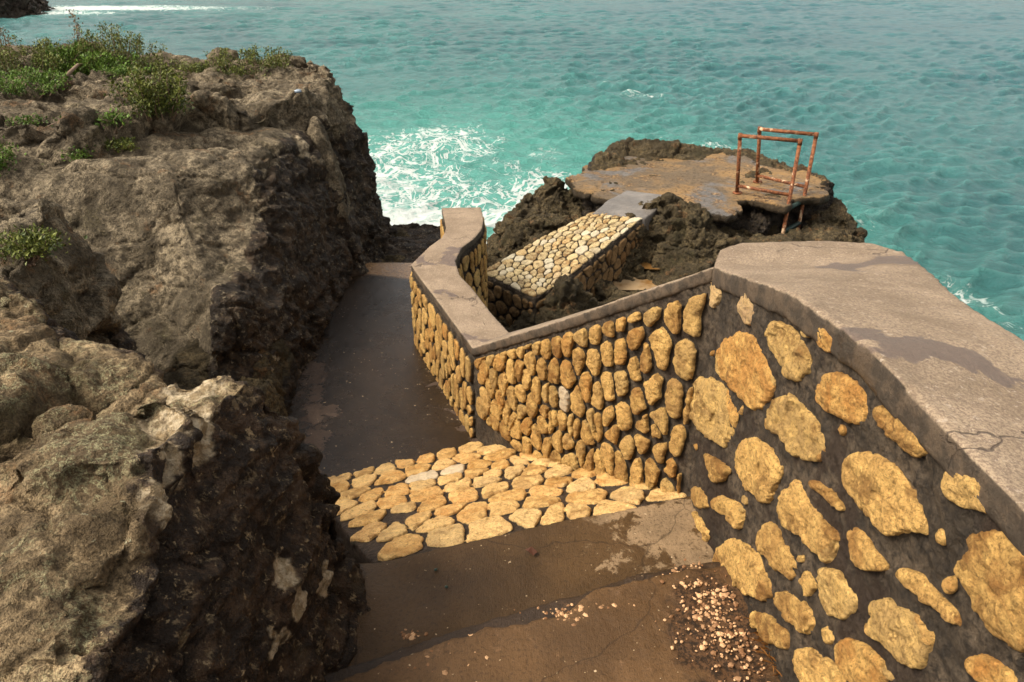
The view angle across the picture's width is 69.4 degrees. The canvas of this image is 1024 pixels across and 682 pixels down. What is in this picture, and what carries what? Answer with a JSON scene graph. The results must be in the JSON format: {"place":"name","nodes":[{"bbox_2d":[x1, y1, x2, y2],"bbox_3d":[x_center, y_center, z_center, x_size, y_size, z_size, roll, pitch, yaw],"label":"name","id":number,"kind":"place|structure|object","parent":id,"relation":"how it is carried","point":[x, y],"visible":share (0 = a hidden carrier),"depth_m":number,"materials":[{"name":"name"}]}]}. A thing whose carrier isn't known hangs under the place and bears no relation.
{"place":"outdoors","nodes":[
{"label":"outdoors","id":0,"kind":"place"},
{"bbox_2d":[0,276,370,681],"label":"rock","id":1,"kind":"object","parent":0,"point":[154,527],"visible":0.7,"depth_m":1.65,"materials":[{"name":"stone"}]},
{"bbox_2d":[0,41,397,256],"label":"cliff top rock","id":2,"kind":"object","parent":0,"point":[245,103],"visible":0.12,"depth_m":6.15,"materials":[{"name":"grey stone"}]},
{"bbox_2d":[0,28,18,64],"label":"weed","id":3,"kind":"object","parent":2,"relation":"on","point":[7,40],"visible":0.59,"depth_m":7.16,"materials":[{"name":"green plant"}]},
{"bbox_2d":[3,111,60,126],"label":"shrub","id":4,"kind":"object","parent":2,"relation":"on","point":[27,121],"visible":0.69,"depth_m":5.17,"materials":[{"name":"green plant"}]},
{"bbox_2d":[0,65,76,98],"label":"shrub","id":5,"kind":"object","parent":2,"relation":"on","point":[13,88],"visible":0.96,"depth_m":6.12,"materials":[{"name":"green plant"}]},
{"bbox_2d":[0,35,118,76],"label":"shrub","id":6,"kind":"object","parent":2,"relation":"on","point":[40,55],"visible":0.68,"depth_m":7.07,"materials":[{"name":"green plant"}]},
{"bbox_2d":[63,63,84,78],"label":"branch","id":7,"kind":"object","parent":2,"relation":"on","point":[73,68],"visible":0.48,"depth_m":6.78,"materials":[{"name":"brown wood"}]},
{"bbox_2d":[59,9,91,51],"bbox_3d":[-4.475,-3.076,7.587,0.387,0.594,0.347,0,28,0],"label":"weed","id":8,"kind":"object","parent":2,"relation":"on","point":[77,25],"visible":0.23,"depth_m":7.56,"materials":[{"name":"green plant"}]},
{"bbox_2d":[32,39,140,75],"bbox_3d":[-4.243,-2.755,7.277,1.000,0.372,0.714,0,28,0],"label":"shrub","id":9,"kind":"object","parent":2,"relation":"on","point":[103,60],"visible":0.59,"depth_m":7.18,"materials":[{"name":"green plant"}]},
{"bbox_2d":[50,21,167,68],"bbox_3d":[-4.197,-3.050,7.650,0.983,0.484,0.948,-20,34,-33],"label":"shrub","id":10,"kind":"object","parent":2,"relation":"on","point":[136,42],"visible":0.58,"depth_m":7.59,"materials":[{"name":"green plant"}]},
{"bbox_2d":[94,105,132,132],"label":"shrub","id":11,"kind":"object","parent":2,"relation":"on","point":[108,117],"visible":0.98,"depth_m":5.08,"materials":[{"name":"green plant"}]},
{"bbox_2d":[88,61,155,77],"bbox_3d":[-3.638,-2.499,6.869,0.528,0.176,0.490,0,28,0],"label":"shrub","id":12,"kind":"object","parent":2,"relation":"on","point":[120,70],"visible":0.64,"depth_m":6.83,"materials":[{"name":"green plant"}]},
{"bbox_2d":[101,59,196,121],"bbox_3d":[-2.575,-1.789,5.250,0.596,0.412,0.567,-21,35,-35],"label":"shrub","id":13,"kind":"object","parent":2,"relation":"on","point":[161,93],"visible":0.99,"depth_m":5.22,"materials":[{"name":"green plant"}]},
{"bbox_2d":[126,54,186,74],"bbox_3d":[-3.630,-2.823,7.599,0.600,0.241,0.398,0,28,0],"label":"shrub","id":14,"kind":"object","parent":2,"relation":"on","point":[152,63],"visible":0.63,"depth_m":7.56,"materials":[{"name":"green plant"}]},
{"bbox_2d":[175,60,212,75],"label":"shrub","id":15,"kind":"object","parent":2,"relation":"on","point":[196,67],"visible":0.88,"depth_m":7.48,"materials":[{"name":"green plant"}]},
{"bbox_2d":[203,43,292,77],"bbox_3d":[-2.545,-2.745,7.261,0.819,0.350,0.666,0,28,0],"label":"shrub","id":16,"kind":"object","parent":2,"relation":"on","point":[251,56],"visible":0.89,"depth_m":7.18,"materials":[{"name":"green plant"}]},
{"bbox_2d":[288,263,477,476],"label":"path","id":17,"kind":"structure","parent":0,"point":[369,392],"depth_m":4.73,"materials":[{"name":"concrete"}]},
{"bbox_2d":[0,0,1023,340],"bbox_3d":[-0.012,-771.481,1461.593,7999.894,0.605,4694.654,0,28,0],"label":"water","id":18,"kind":"structure","parent":0,"point":[908,110],"depth_m":29.77,"materials":[{"name":"teal liquid"}]},
{"bbox_2d":[0,0,54,18],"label":"distant rock","id":19,"kind":"object","parent":18,"relation":"in","point":[15,9],"visible":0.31,"depth_m":60.79,"materials":[{"name":"stone"}]},
{"bbox_2d":[0,126,384,380],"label":"boulder","id":20,"kind":"object","parent":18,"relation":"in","point":[229,249],"visible":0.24,"depth_m":4.71,"materials":[{"name":"grey stone"}]},
{"bbox_2d":[0,135,25,175],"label":"shrub","id":21,"kind":"object","parent":20,"relation":"on","point":[3,164],"visible":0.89,"depth_m":4.71,"materials":[{"name":"green plant"}]},
{"bbox_2d":[42,145,95,164],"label":"shrub","id":22,"kind":"object","parent":20,"relation":"on","point":[73,155],"visible":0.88,"depth_m":4.88,"materials":[{"name":"green plant"}]},
{"bbox_2d":[90,136,150,153],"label":"shrub","id":23,"kind":"object","parent":20,"relation":"on","point":[126,144],"visible":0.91,"depth_m":5.10,"materials":[{"name":"green plant"}]},
{"bbox_2d":[306,116,440,275],"bbox_3d":[-1.620,-1.101,6.473,2.556,1.693,2.710,0,28,0],"label":"boulder","id":24,"kind":"object","parent":20,"relation":"on","point":[416,244],"visible":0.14,"depth_m":6.41,"materials":[{"name":"grey stone"}]},
{"bbox_2d":[380,227,409,262],"bbox_3d":[-1.378,0.543,8.096,3.411,3.423,4.204,0,28,0],"label":"ledge rock","id":25,"kind":"object","parent":18,"relation":"in","point":[396,257],"visible":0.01,"depth_m":7.06,"materials":[{"name":"stone"}]},
{"bbox_2d":[486,176,867,332],"bbox_3d":[2.256,0.054,9.421,8.856,3.187,12.529,0,28,0],"label":"reef","id":26,"kind":"object","parent":18,"relation":"in","point":[681,237],"visible":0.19,"depth_m":9.72},
{"bbox_2d":[487,191,660,325],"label":"stone walkway","id":27,"kind":"structure","parent":26,"relation":"on","point":[588,250],"depth_m":8.91,"materials":[{"name":"beige stone"}]},
{"bbox_2d":[613,277,656,289],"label":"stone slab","id":28,"kind":"structure","parent":26,"relation":"on","point":[636,284],"depth_m":9.30,"materials":[{"name":"beige stone"}]},
{"bbox_2d":[641,262,658,268],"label":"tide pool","id":29,"kind":"structure","parent":26,"relation":"on","point":[645,265],"depth_m":9.65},
{"bbox_2d":[565,137,834,235],"bbox_3d":[3.029,-1.457,12.249,6.287,3.206,6.356,0,28,0],"label":"rock platform","id":30,"kind":"object","parent":18,"relation":"in","point":[704,176],"visible":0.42,"depth_m":11.12,"materials":[{"name":"brown stone"}]},
{"bbox_2d":[733,126,818,233],"bbox_3d":[3.683,-1.757,10.728,0.882,2.530,1.021,21,34,33],"label":"ladder","id":31,"kind":"object","parent":30,"relation":"attached to","point":[759,138],"visible":0.75,"depth_m":10.24,"materials":[{"name":"brown paint"}]},
{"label":"bedrock","id":32,"kind":"structure","parent":0,"visible":0},
{"bbox_2d":[163,337,297,416],"bbox_3d":[-1.510,0.834,4.045,3.923,1.406,4.342,0,28,0],"label":"ledge rock","id":33,"kind":"object","parent":32,"relation":"on","point":[186,368],"visible":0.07,"depth_m":4.28,"materials":[{"name":"grey stone"}]},
{"bbox_2d":[0,198,146,358],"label":"boulder","id":34,"kind":"object","parent":33,"relation":"on","point":[76,288],"visible":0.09,"depth_m":3.24,"materials":[{"name":"stone"}]},
{"bbox_2d":[0,223,87,267],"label":"shrub","id":35,"kind":"object","parent":34,"relation":"on","point":[33,245],"visible":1,"depth_m":2.88,"materials":[{"name":"green plant"}]},
{"bbox_2d":[324,441,779,681],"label":"stairway","id":36,"kind":"object","parent":32,"relation":"on","point":[471,521],"visible":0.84,"depth_m":2.39,"materials":[{"name":"concrete"}]},
{"bbox_2d":[525,547,536,555],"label":"fallen leaf","id":37,"kind":"object","parent":36,"relation":"on","point":[532,551],"visible":1,"depth_m":2.48,"materials":[{"name":"brown plant"}]},
{"bbox_2d":[401,557,769,681],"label":"gravel","id":38,"kind":"structure","parent":36,"relation":"on","point":[699,617],"depth_m":2.13,"materials":[{"name":"beige gravel"}]},
{"bbox_2d":[744,617,781,675],"bbox_3d":[0.716,0.814,2.040,0.237,0.063,0.257,23,36,36],"label":"grass tuft","id":39,"kind":"object","parent":36,"relation":"on","point":[758,639],"visible":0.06,"depth_m":2.01,"materials":[{"name":"plant"}]},
{"bbox_2d":[409,207,1023,681],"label":"stone wall","id":40,"kind":"structure","parent":32,"relation":"on","point":[827,437],"depth_m":1.83,"materials":[{"name":"stone"}]}
]}

